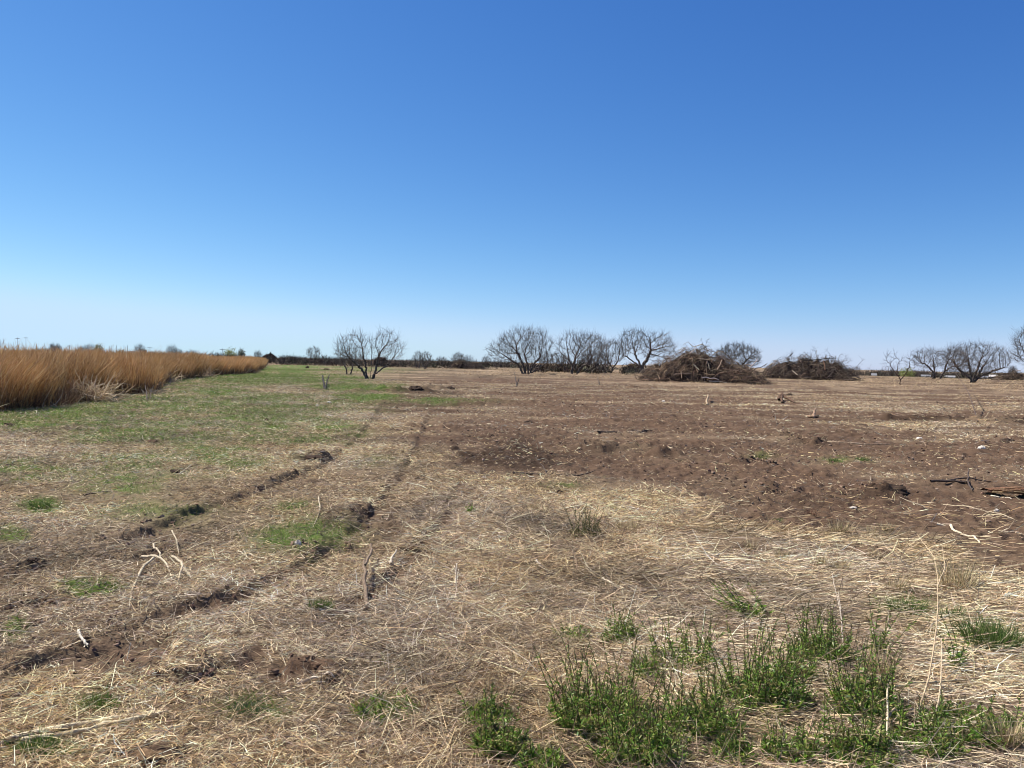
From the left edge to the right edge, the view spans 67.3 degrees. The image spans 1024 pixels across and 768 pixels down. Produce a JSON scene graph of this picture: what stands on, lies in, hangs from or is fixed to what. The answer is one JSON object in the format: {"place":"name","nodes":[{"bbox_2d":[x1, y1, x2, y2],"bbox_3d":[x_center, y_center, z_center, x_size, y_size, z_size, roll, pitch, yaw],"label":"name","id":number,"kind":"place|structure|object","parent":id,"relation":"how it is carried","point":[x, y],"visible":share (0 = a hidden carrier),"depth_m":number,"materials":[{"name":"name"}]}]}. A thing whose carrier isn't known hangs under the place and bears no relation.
{"place":"outdoors","nodes":[
{"label":"outdoors","id":0,"kind":"place"},
{"bbox_2d":[0,358,1023,767],"bbox_3d":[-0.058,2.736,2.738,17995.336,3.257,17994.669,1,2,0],"label":"ground","id":1,"kind":"structure","parent":0,"point":[600,458],"depth_m":10.02,"materials":[{"name":"plant"}]},
{"bbox_2d":[13,732,62,756],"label":"grass tuft","id":2,"kind":"object","parent":1,"relation":"on","point":[40,741],"visible":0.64,"depth_m":3.08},
{"bbox_2d":[26,499,52,508],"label":"grass tuft","id":3,"kind":"object","parent":1,"relation":"on","point":[42,505],"visible":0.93,"depth_m":7.83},
{"bbox_2d":[77,629,87,645],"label":"stick","id":4,"kind":"object","parent":1,"relation":"on","point":[80,636],"visible":0.99,"depth_m":4.15,"materials":[{"name":"white wood"}]},
{"bbox_2d":[0,710,172,744],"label":"stick","id":5,"kind":"object","parent":1,"relation":"on","point":[74,731],"visible":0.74,"depth_m":3.24,"materials":[{"name":"brown wood"}]},
{"bbox_2d":[57,368,140,402],"bbox_3d":[-13.685,0.028,25.275,2.710,1.081,2.574,1,2,0],"label":"reed tangle","id":6,"kind":"object","parent":1,"relation":"on","point":[108,395],"visible":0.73,"depth_m":25.09,"materials":[{"name":"plant"}]},
{"bbox_2d":[80,691,119,711],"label":"grass tuft","id":7,"kind":"object","parent":1,"relation":"on","point":[100,703],"visible":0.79,"depth_m":3.46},
{"bbox_2d":[0,338,268,410],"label":"tall reeds","id":8,"kind":"object","parent":1,"relation":"on","point":[33,375],"visible":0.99,"depth_m":27.24,"materials":[{"name":"plant"}]},
{"bbox_2d":[0,364,268,407],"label":"broken reeds","id":9,"kind":"object","parent":1,"relation":"on","point":[129,388],"visible":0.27,"depth_m":30.04,"materials":[{"name":"plant"}]},
{"bbox_2d":[130,557,154,599],"bbox_3d":[-2.556,1.330,5.275,0.061,0.051,0.967,1,2,-17],"label":"stick","id":10,"kind":"object","parent":1,"relation":"on","point":[146,564],"visible":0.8,"depth_m":5.46,"materials":[{"name":"brown wood"}]},
{"bbox_2d":[136,748,161,759],"bbox_3d":[-1.423,1.449,3.021,0.110,0.012,0.100,1,2,-9],"label":"soil clod","id":11,"kind":"object","parent":1,"relation":"on","point":[147,752],"visible":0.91,"depth_m":3.01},
{"bbox_2d":[140,543,170,575],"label":"stick","id":12,"kind":"object","parent":1,"relation":"on","point":[154,555],"visible":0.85,"depth_m":5.81,"materials":[{"name":"brown wood"}]},
{"bbox_2d":[167,367,184,381],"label":"reed tangle","id":13,"kind":"object","parent":1,"relation":"on","point":[173,379],"visible":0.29,"depth_m":45.71,"materials":[{"name":"plant"}]},
{"bbox_2d":[171,555,203,587],"bbox_3d":[-2.306,1.318,5.449,0.181,0.053,0.930,0,2,-25],"label":"stick","id":14,"kind":"object","parent":1,"relation":"on","point":[177,560],"visible":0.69,"depth_m":5.45,"materials":[{"name":"brown wood"}]},
{"bbox_2d":[202,366,219,376],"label":"reed tangle","id":15,"kind":"object","parent":1,"relation":"on","point":[205,374],"visible":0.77,"depth_m":55.79,"materials":[{"name":"plant"}]},
{"bbox_2d":[223,347,236,355],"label":"leafy tree","id":16,"kind":"object","parent":1,"relation":"on","point":[230,352],"visible":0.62,"depth_m":393.45,"materials":[{"name":"green plant"}]},
{"bbox_2d":[230,698,267,718],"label":"grass tuft","id":17,"kind":"object","parent":1,"relation":"on","point":[246,705],"visible":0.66,"depth_m":3.43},
{"bbox_2d":[298,655,314,661],"bbox_3d":[-1.061,1.430,3.966,0.102,0.052,0.083,1,2,-14],"label":"soil clod","id":18,"kind":"object","parent":1,"relation":"on","point":[305,658],"visible":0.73,"depth_m":3.96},
{"bbox_2d":[285,671,335,691],"bbox_3d":[-0.997,1.455,3.781,0.250,0.071,0.118,1,2,-21],"label":"stick","id":19,"kind":"object","parent":1,"relation":"on","point":[313,677],"visible":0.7,"depth_m":3.79,"materials":[{"name":"brown wood"}]},
{"bbox_2d":[262,739,362,745],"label":"stick","id":20,"kind":"object","parent":1,"relation":"on","point":[291,742],"visible":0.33,"depth_m":3.17,"materials":[{"name":"brown wood"}]},
{"bbox_2d":[304,455,322,459],"bbox_3d":[-3.052,1.131,11.833,0.284,0.079,0.301,0,2,-27],"label":"soil clod","id":21,"kind":"object","parent":1,"relation":"on","point":[314,457],"visible":0.91,"depth_m":11.76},
{"bbox_2d":[306,346,321,357],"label":"bare bush","id":22,"kind":"object","parent":1,"relation":"on","point":[316,354],"visible":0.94,"depth_m":410.81,"materials":[{"name":"grey plant"}]},
{"bbox_2d":[302,597,338,609],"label":"grass tuft","id":23,"kind":"object","parent":1,"relation":"on","point":[319,601],"visible":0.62,"depth_m":4.82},
{"bbox_2d":[311,659,333,668],"bbox_3d":[-0.965,1.432,3.935,0.125,0.041,0.093,1,2,0],"label":"soil clod","id":24,"kind":"object","parent":1,"relation":"on","point":[317,663],"visible":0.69,"depth_m":3.91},
{"bbox_2d":[334,343,362,373],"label":"mesquite tree","id":25,"kind":"object","parent":1,"relation":"on","point":[342,361],"visible":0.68,"depth_m":79.59,"materials":[{"name":"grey plant"}]},
{"bbox_2d":[362,543,372,606],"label":"stick","id":26,"kind":"object","parent":1,"relation":"on","point":[364,584],"visible":0.95,"depth_m":5.29,"materials":[{"name":"brown wood"}]},
{"bbox_2d":[333,328,406,378],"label":"mesquite tree","id":27,"kind":"object","parent":1,"relation":"on","point":[350,358],"visible":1,"depth_m":62.80,"materials":[{"name":"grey plant"}]},
{"bbox_2d":[348,687,419,726],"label":"weed clump","id":28,"kind":"object","parent":1,"relation":"on","point":[382,703],"visible":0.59,"depth_m":3.48,"materials":[{"name":"green plant"}]},
{"bbox_2d":[368,355,401,366],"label":"brush pile","id":29,"kind":"object","parent":1,"relation":"on","point":[396,363],"visible":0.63,"depth_m":271.84,"materials":[{"name":"wood"}]},
{"bbox_2d":[408,386,423,390],"bbox_3d":[-4.913,0.263,39.364,0.756,0.339,0.661,3,2,40],"label":"soil clod","id":30,"kind":"object","parent":1,"relation":"on","point":[412,388],"visible":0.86,"depth_m":39.20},
{"bbox_2d":[412,350,421,367],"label":"bare bush","id":31,"kind":"object","parent":1,"relation":"on","point":[419,362],"visible":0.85,"depth_m":156.22,"materials":[{"name":"grey plant"}]},
{"bbox_2d":[420,351,431,368],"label":"bare bush","id":32,"kind":"object","parent":1,"relation":"on","point":[425,357],"visible":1,"depth_m":132.99,"materials":[{"name":"grey plant"}]},
{"bbox_2d":[398,750,478,764],"bbox_3d":[-0.251,1.506,3.110,0.447,0.020,0.034,1,2,-20],"label":"stick","id":33,"kind":"object","parent":1,"relation":"on","point":[471,752],"visible":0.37,"depth_m":3.13,"materials":[{"name":"brown wood"}]},
{"bbox_2d":[452,351,463,361],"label":"bare bush","id":34,"kind":"object","parent":1,"relation":"on","point":[457,356],"visible":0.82,"depth_m":188.04,"materials":[{"name":"grey plant"}]},
{"bbox_2d":[449,358,488,369],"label":"brush pile","id":35,"kind":"object","parent":1,"relation":"on","point":[460,364],"visible":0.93,"depth_m":178.85,"materials":[{"name":"wood"}]},
{"bbox_2d":[455,680,515,729],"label":"weed clump","id":36,"kind":"object","parent":1,"relation":"on","point":[480,710],"visible":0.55,"depth_m":3.44,"materials":[{"name":"green plant"}]},
{"bbox_2d":[464,690,534,763],"bbox_3d":[-0.042,1.438,3.184,0.322,0.255,0.268,2,2,12],"label":"weed clump","id":37,"kind":"object","parent":1,"relation":"on","point":[482,737],"visible":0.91,"depth_m":3.16,"materials":[{"name":"green plant"}]},
{"bbox_2d":[0,375,1023,767],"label":"straw litter","id":38,"kind":"object","parent":1,"relation":"on","point":[524,629],"visible":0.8,"depth_m":5.11,"materials":[{"name":"plant"}]},
{"bbox_2d":[0,368,1023,765],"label":"short grass","id":39,"kind":"structure","parent":1,"relation":"on","point":[260,374],"depth_m":17.54,"materials":[{"name":"plant"}]},
{"bbox_2d":[0,377,1023,767],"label":"soil crumbs","id":40,"kind":"object","parent":1,"relation":"on","point":[158,673],"visible":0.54,"depth_m":8.19,"materials":[{"name":"soil"}]},
{"bbox_2d":[9,363,1023,467],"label":"dry stubble","id":41,"kind":"object","parent":1,"relation":"on","point":[880,381],"visible":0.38,"depth_m":82.76,"materials":[{"name":"plant"}]},
{"bbox_2d":[485,324,556,373],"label":"mesquite tree","id":42,"kind":"object","parent":1,"relation":"on","point":[525,347],"visible":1,"depth_m":110.19,"materials":[{"name":"brown plant"}]},
{"bbox_2d":[19,348,1023,378],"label":"scrub thicket","id":43,"kind":"object","parent":1,"relation":"on","point":[291,360],"visible":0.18,"depth_m":269.94,"materials":[{"name":"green plant"}]},
{"bbox_2d":[510,737,567,767],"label":"weed clump","id":44,"kind":"object","parent":1,"relation":"on","point":[548,753],"visible":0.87,"depth_m":3.05,"materials":[{"name":"green plant"}]},
{"bbox_2d":[538,352,570,369],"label":"bare bush","id":45,"kind":"object","parent":1,"relation":"on","point":[551,359],"visible":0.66,"depth_m":135.91,"materials":[{"name":"grey plant"}]},
{"bbox_2d":[513,463,595,475],"bbox_3d":[0.607,1.239,10.947,0.979,0.113,0.779,2,2,23],"label":"stick","id":46,"kind":"object","parent":1,"relation":"on","point":[550,474],"visible":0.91,"depth_m":10.79,"materials":[{"name":"brown wood"}]},
{"bbox_2d":[551,621,594,642],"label":"weed clump","id":47,"kind":"object","parent":1,"relation":"on","point":[573,634],"visible":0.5,"depth_m":4.48,"materials":[{"name":"green plant"}]},
{"bbox_2d":[555,328,608,373],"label":"mesquite tree","id":48,"kind":"object","parent":1,"relation":"on","point":[575,357],"visible":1,"depth_m":120.77,"materials":[{"name":"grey plant"}]},
{"bbox_2d":[561,500,604,538],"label":"weed clump","id":49,"kind":"object","parent":1,"relation":"on","point":[586,526],"visible":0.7,"depth_m":7.08,"materials":[{"name":"green plant"}]},
{"bbox_2d":[573,331,609,367],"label":"mesquite tree","id":50,"kind":"object","parent":1,"relation":"on","point":[591,338],"visible":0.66,"depth_m":147.71,"materials":[{"name":"grey plant"}]},
{"bbox_2d":[578,351,613,368],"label":"bare bush","id":51,"kind":"object","parent":1,"relation":"on","point":[599,361],"visible":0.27,"depth_m":161.84,"materials":[{"name":"grey plant"}]},
{"bbox_2d":[532,634,673,743],"bbox_3d":[0.391,1.357,3.452,0.637,0.431,0.516,0,2,-33],"label":"weed clump","id":52,"kind":"object","parent":1,"relation":"on","point":[567,719],"visible":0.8,"depth_m":3.42,"materials":[{"name":"green plant"}]},
{"bbox_2d":[598,338,625,369],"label":"mesquite tree","id":53,"kind":"object","parent":1,"relation":"on","point":[610,356],"visible":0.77,"depth_m":157.02,"materials":[{"name":"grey plant"}]},
{"bbox_2d":[598,604,643,644],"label":"weed clump","id":54,"kind":"object","parent":1,"relation":"on","point":[624,629],"visible":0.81,"depth_m":4.40,"materials":[{"name":"green plant"}]},
{"bbox_2d":[610,518,641,530],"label":"dry grass tuft","id":55,"kind":"object","parent":1,"relation":"on","point":[630,524],"visible":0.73,"depth_m":7.40,"materials":[{"name":"plant"}]},
{"bbox_2d":[579,665,700,767],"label":"weed clump","id":56,"kind":"object","parent":1,"relation":"on","point":[655,737],"visible":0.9,"depth_m":3.11,"materials":[{"name":"green plant"}]},
{"bbox_2d":[623,643,660,681],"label":"weed clump","id":57,"kind":"object","parent":1,"relation":"on","point":[645,665],"visible":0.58,"depth_m":3.94,"materials":[{"name":"green plant"}]},
{"bbox_2d":[614,326,676,372],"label":"mesquite tree","id":58,"kind":"object","parent":1,"relation":"on","point":[649,353],"visible":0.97,"depth_m":141.09,"materials":[{"name":"grey plant"}]},
{"bbox_2d":[638,605,732,672],"bbox_3d":[0.935,1.362,4.113,0.480,0.298,0.424,1,2,0],"label":"weed clump","id":59,"kind":"object","parent":1,"relation":"on","point":[684,640],"visible":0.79,"depth_m":4.11,"materials":[{"name":"green plant"}]},
{"bbox_2d":[654,659,760,746],"bbox_3d":[0.852,1.402,3.367,0.432,0.354,0.433,1,2,0],"label":"weed clump","id":60,"kind":"object","parent":1,"relation":"on","point":[718,724],"visible":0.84,"depth_m":3.35,"materials":[{"name":"green plant"}]},
{"bbox_2d":[632,338,785,384],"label":"brush pile","id":61,"kind":"object","parent":1,"relation":"on","point":[696,365],"visible":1,"depth_m":77.05,"materials":[{"name":"wood"}]},
{"bbox_2d":[699,721,760,767],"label":"weed clump","id":62,"kind":"object","parent":1,"relation":"on","point":[719,742],"visible":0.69,"depth_m":3.11,"materials":[{"name":"green plant"}]},
{"bbox_2d":[702,570,772,619],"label":"weed clump","id":63,"kind":"object","parent":1,"relation":"on","point":[755,612],"visible":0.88,"depth_m":4.93,"materials":[{"name":"green plant"}]},
{"bbox_2d":[714,340,760,368],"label":"mesquite tree","id":64,"kind":"object","parent":1,"relation":"on","point":[735,353],"visible":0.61,"depth_m":170.60,"materials":[{"name":"grey plant"}]},
{"bbox_2d":[743,538,758,550],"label":"dry grass tuft","id":65,"kind":"object","parent":1,"relation":"on","point":[749,544],"visible":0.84,"depth_m":6.70,"materials":[{"name":"plant"}]},
{"bbox_2d":[698,605,838,717],"bbox_3d":[1.185,1.320,3.628,0.564,0.463,0.522,2,2,37],"label":"weed clump","id":66,"kind":"object","parent":1,"relation":"on","point":[759,682],"visible":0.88,"depth_m":3.61,"materials":[{"name":"green plant"}]},
{"bbox_2d":[771,548,789,559],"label":"dry grass tuft","id":67,"kind":"object","parent":1,"relation":"on","point":[780,553],"visible":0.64,"depth_m":6.36,"materials":[{"name":"plant"}]},
{"bbox_2d":[777,392,793,402],"bbox_3d":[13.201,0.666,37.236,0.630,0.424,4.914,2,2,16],"label":"cut stump","id":68,"kind":"object","parent":1,"relation":"on","point":[780,396],"visible":0.97,"depth_m":37.54,"materials":[{"name":"brown wood"}]},
{"bbox_2d":[763,632,821,684],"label":"weed clump","id":69,"kind":"object","parent":1,"relation":"on","point":[806,671],"visible":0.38,"depth_m":3.86,"materials":[{"name":"green plant"}]},
{"bbox_2d":[758,712,827,767],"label":"weed clump","id":70,"kind":"object","parent":1,"relation":"on","point":[796,744],"visible":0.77,"depth_m":3.11,"materials":[{"name":"green plant"}]},
{"bbox_2d":[762,346,871,380],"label":"brush pile","id":71,"kind":"object","parent":1,"relation":"on","point":[805,368],"visible":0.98,"depth_m":112.78,"materials":[{"name":"wood"}]},
{"bbox_2d":[783,595,861,666],"bbox_3d":[1.695,1.358,4.220,0.418,0.342,0.559,2,2,24],"label":"weed clump","id":72,"kind":"object","parent":1,"relation":"on","point":[814,647],"visible":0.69,"depth_m":4.16,"materials":[{"name":"green plant"}]},
{"bbox_2d":[810,554,837,566],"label":"dry grass tuft","id":73,"kind":"object","parent":1,"relation":"on","point":[821,560],"visible":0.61,"depth_m":6.18,"materials":[{"name":"plant"}]},
{"bbox_2d":[832,573,843,641],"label":"stick","id":74,"kind":"object","parent":1,"relation":"on","point":[839,607],"visible":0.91,"depth_m":4.71,"materials":[{"name":"brown wood"}]},
{"bbox_2d":[829,556,850,571],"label":"dry grass tuft","id":75,"kind":"object","parent":1,"relation":"on","point":[838,565],"visible":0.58,"depth_m":6.01,"materials":[{"name":"plant"}]},
{"bbox_2d":[827,516,858,531],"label":"dry grass tuft","id":76,"kind":"object","parent":1,"relation":"on","point":[836,528],"visible":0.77,"depth_m":7.57,"materials":[{"name":"plant"}]},
{"bbox_2d":[816,692,903,767],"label":"weed clump","id":77,"kind":"object","parent":1,"relation":"on","point":[839,743],"visible":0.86,"depth_m":3.14,"materials":[{"name":"green plant"}]},
{"bbox_2d":[818,630,913,725],"bbox_3d":[1.634,1.366,3.555,0.419,0.411,0.397,2,2,20],"label":"weed clump","id":78,"kind":"object","parent":1,"relation":"on","point":[849,694],"visible":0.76,"depth_m":3.56,"materials":[{"name":"green plant"}]},
{"bbox_2d":[860,547,887,558],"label":"dry grass tuft","id":79,"kind":"object","parent":1,"relation":"on","point":[875,553],"visible":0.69,"depth_m":6.53,"materials":[{"name":"plant"}]},
{"bbox_2d":[852,639,913,679],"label":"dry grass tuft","id":80,"kind":"object","parent":1,"relation":"on","point":[882,660],"visible":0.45,"depth_m":3.94,"materials":[{"name":"plant"}]},
{"bbox_2d":[883,679,889,743],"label":"stick","id":81,"kind":"object","parent":1,"relation":"on","point":[887,714],"visible":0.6,"depth_m":3.41,"materials":[{"name":"brown wood"}]},
{"bbox_2d":[875,704,899,736],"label":"stick","id":82,"kind":"object","parent":1,"relation":"on","point":[890,714],"visible":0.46,"depth_m":3.40,"materials":[{"name":"brown wood"}]},
{"bbox_2d":[865,595,921,654],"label":"weed clump","id":83,"kind":"object","parent":1,"relation":"on","point":[883,643],"visible":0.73,"depth_m":4.23,"materials":[{"name":"green plant"}]},
{"bbox_2d":[890,484,907,494],"bbox_3d":[4.973,1.379,10.028,0.318,0.140,0.294,1,2,0],"label":"soil clod","id":84,"kind":"object","parent":1,"relation":"on","point":[901,489],"visible":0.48,"depth_m":9.95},
{"bbox_2d":[880,573,919,592],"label":"dry grass tuft","id":85,"kind":"object","parent":1,"relation":"on","point":[898,584],"visible":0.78,"depth_m":5.49,"materials":[{"name":"plant"}]},
{"bbox_2d":[884,349,920,384],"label":"mesquite tree","id":86,"kind":"object","parent":1,"relation":"on","point":[899,364],"visible":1,"depth_m":85.79,"materials":[{"name":"brown plant"}]},
{"bbox_2d":[881,595,929,614],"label":"grass tuft","id":87,"kind":"object","parent":1,"relation":"on","point":[905,603],"visible":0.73,"depth_m":5.06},
{"bbox_2d":[899,366,916,376],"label":"leafy tree","id":88,"kind":"object","parent":1,"relation":"on","point":[907,375],"visible":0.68,"depth_m":266.21,"materials":[{"name":"green plant"}]},
{"bbox_2d":[885,679,970,688],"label":"stick","id":89,"kind":"object","parent":1,"relation":"on","point":[905,684],"visible":0.65,"depth_m":3.70,"materials":[{"name":"brown wood"}]},
{"bbox_2d":[914,534,945,723],"bbox_3d":[2.377,1.287,4.358,0.164,0.450,2.235,2,2,28],"label":"stick","id":90,"kind":"object","parent":1,"relation":"on","point":[926,685],"visible":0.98,"depth_m":4.03,"materials":[{"name":"brown wood"}]},
{"bbox_2d":[886,685,978,764],"bbox_3d":[1.752,1.453,3.244,0.367,0.253,0.354,2,2,28],"label":"weed clump","id":91,"kind":"object","parent":1,"relation":"on","point":[940,734],"visible":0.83,"depth_m":3.24,"materials":[{"name":"green plant"}]},
{"bbox_2d":[929,638,941,724],"bbox_3d":[2.019,1.420,3.643,0.032,0.206,0.785,2,2,33],"label":"stick","id":92,"kind":"object","parent":1,"relation":"on","point":[940,680],"visible":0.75,"depth_m":3.65,"materials":[{"name":"brown wood"}]},
{"bbox_2d":[910,346,969,378],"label":"mesquite tree","id":93,"kind":"object","parent":1,"relation":"on","point":[935,366],"visible":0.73,"depth_m":163.55,"materials":[{"name":"brown plant"}]},
{"bbox_2d":[930,603,967,620],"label":"grass tuft","id":94,"kind":"object","parent":1,"relation":"on","point":[952,612],"visible":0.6,"depth_m":4.95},
{"bbox_2d":[943,369,960,377],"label":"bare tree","id":95,"kind":"object","parent":1,"relation":"on","point":[953,373],"visible":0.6,"depth_m":286.28,"materials":[{"name":"grey plant"}]},
{"bbox_2d":[936,523,979,542],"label":"stick","id":96,"kind":"object","parent":1,"relation":"on","point":[951,527],"visible":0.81,"depth_m":7.69,"materials":[{"name":"brown wood"}]},
{"bbox_2d":[933,611,984,670],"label":"weed clump","id":97,"kind":"object","parent":1,"relation":"on","point":[959,655],"visible":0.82,"depth_m":4.08,"materials":[{"name":"green plant"}]},
{"bbox_2d":[930,468,990,489],"bbox_3d":[6.438,1.361,11.027,0.636,0.147,1.633,3,2,42],"label":"stick","id":98,"kind":"object","parent":1,"relation":"on","point":[955,480],"visible":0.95,"depth_m":10.96,"materials":[{"name":"brown wood"}]},
{"bbox_2d":[931,552,993,590],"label":"dry grass tuft","id":99,"kind":"object","parent":1,"relation":"on","point":[966,575],"visible":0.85,"depth_m":5.58,"materials":[{"name":"plant"}]},
{"bbox_2d":[917,681,1023,749],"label":"weed clump","id":100,"kind":"object","parent":1,"relation":"on","point":[979,717],"visible":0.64,"depth_m":3.36,"materials":[{"name":"green plant"}]},
{"bbox_2d":[941,338,1011,382],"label":"mesquite tree","id":101,"kind":"object","parent":1,"relation":"on","point":[974,377],"visible":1,"depth_m":119.03,"materials":[{"name":"brown plant"}]},
{"bbox_2d":[949,611,1023,652],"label":"grass tuft","id":102,"kind":"object","parent":1,"relation":"on","point":[998,636],"visible":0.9,"depth_m":4.43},
{"bbox_2d":[980,486,1023,493],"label":"rotten log","id":103,"kind":"object","parent":1,"relation":"on","point":[1015,490],"visible":0.99,"depth_m":9.94,"materials":[{"name":"brown wood"}]},
{"bbox_2d":[981,709,1023,749],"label":"dry grass tuft","id":104,"kind":"object","parent":1,"relation":"on","point":[1009,732],"visible":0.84,"depth_m":3.24,"materials":[{"name":"plant"}]},
{"bbox_2d":[988,369,1023,380],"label":"brush pile","id":105,"kind":"object","parent":1,"relation":"on","point":[1016,376],"visible":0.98,"depth_m":170.15,"materials":[{"name":"wood"}]},
{"bbox_2d":[1002,327,1023,368],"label":"mesquite tree","id":106,"kind":"object","parent":1,"relation":"on","point":[1020,345],"visible":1,"depth_m":87.39,"materials":[{"name":"brown plant"}]},
{"bbox_2d":[0,0,1023,372],"label":"sky","id":107,"kind":"structure","parent":0,"point":[278,177],"materials":[{"name":"blue"}]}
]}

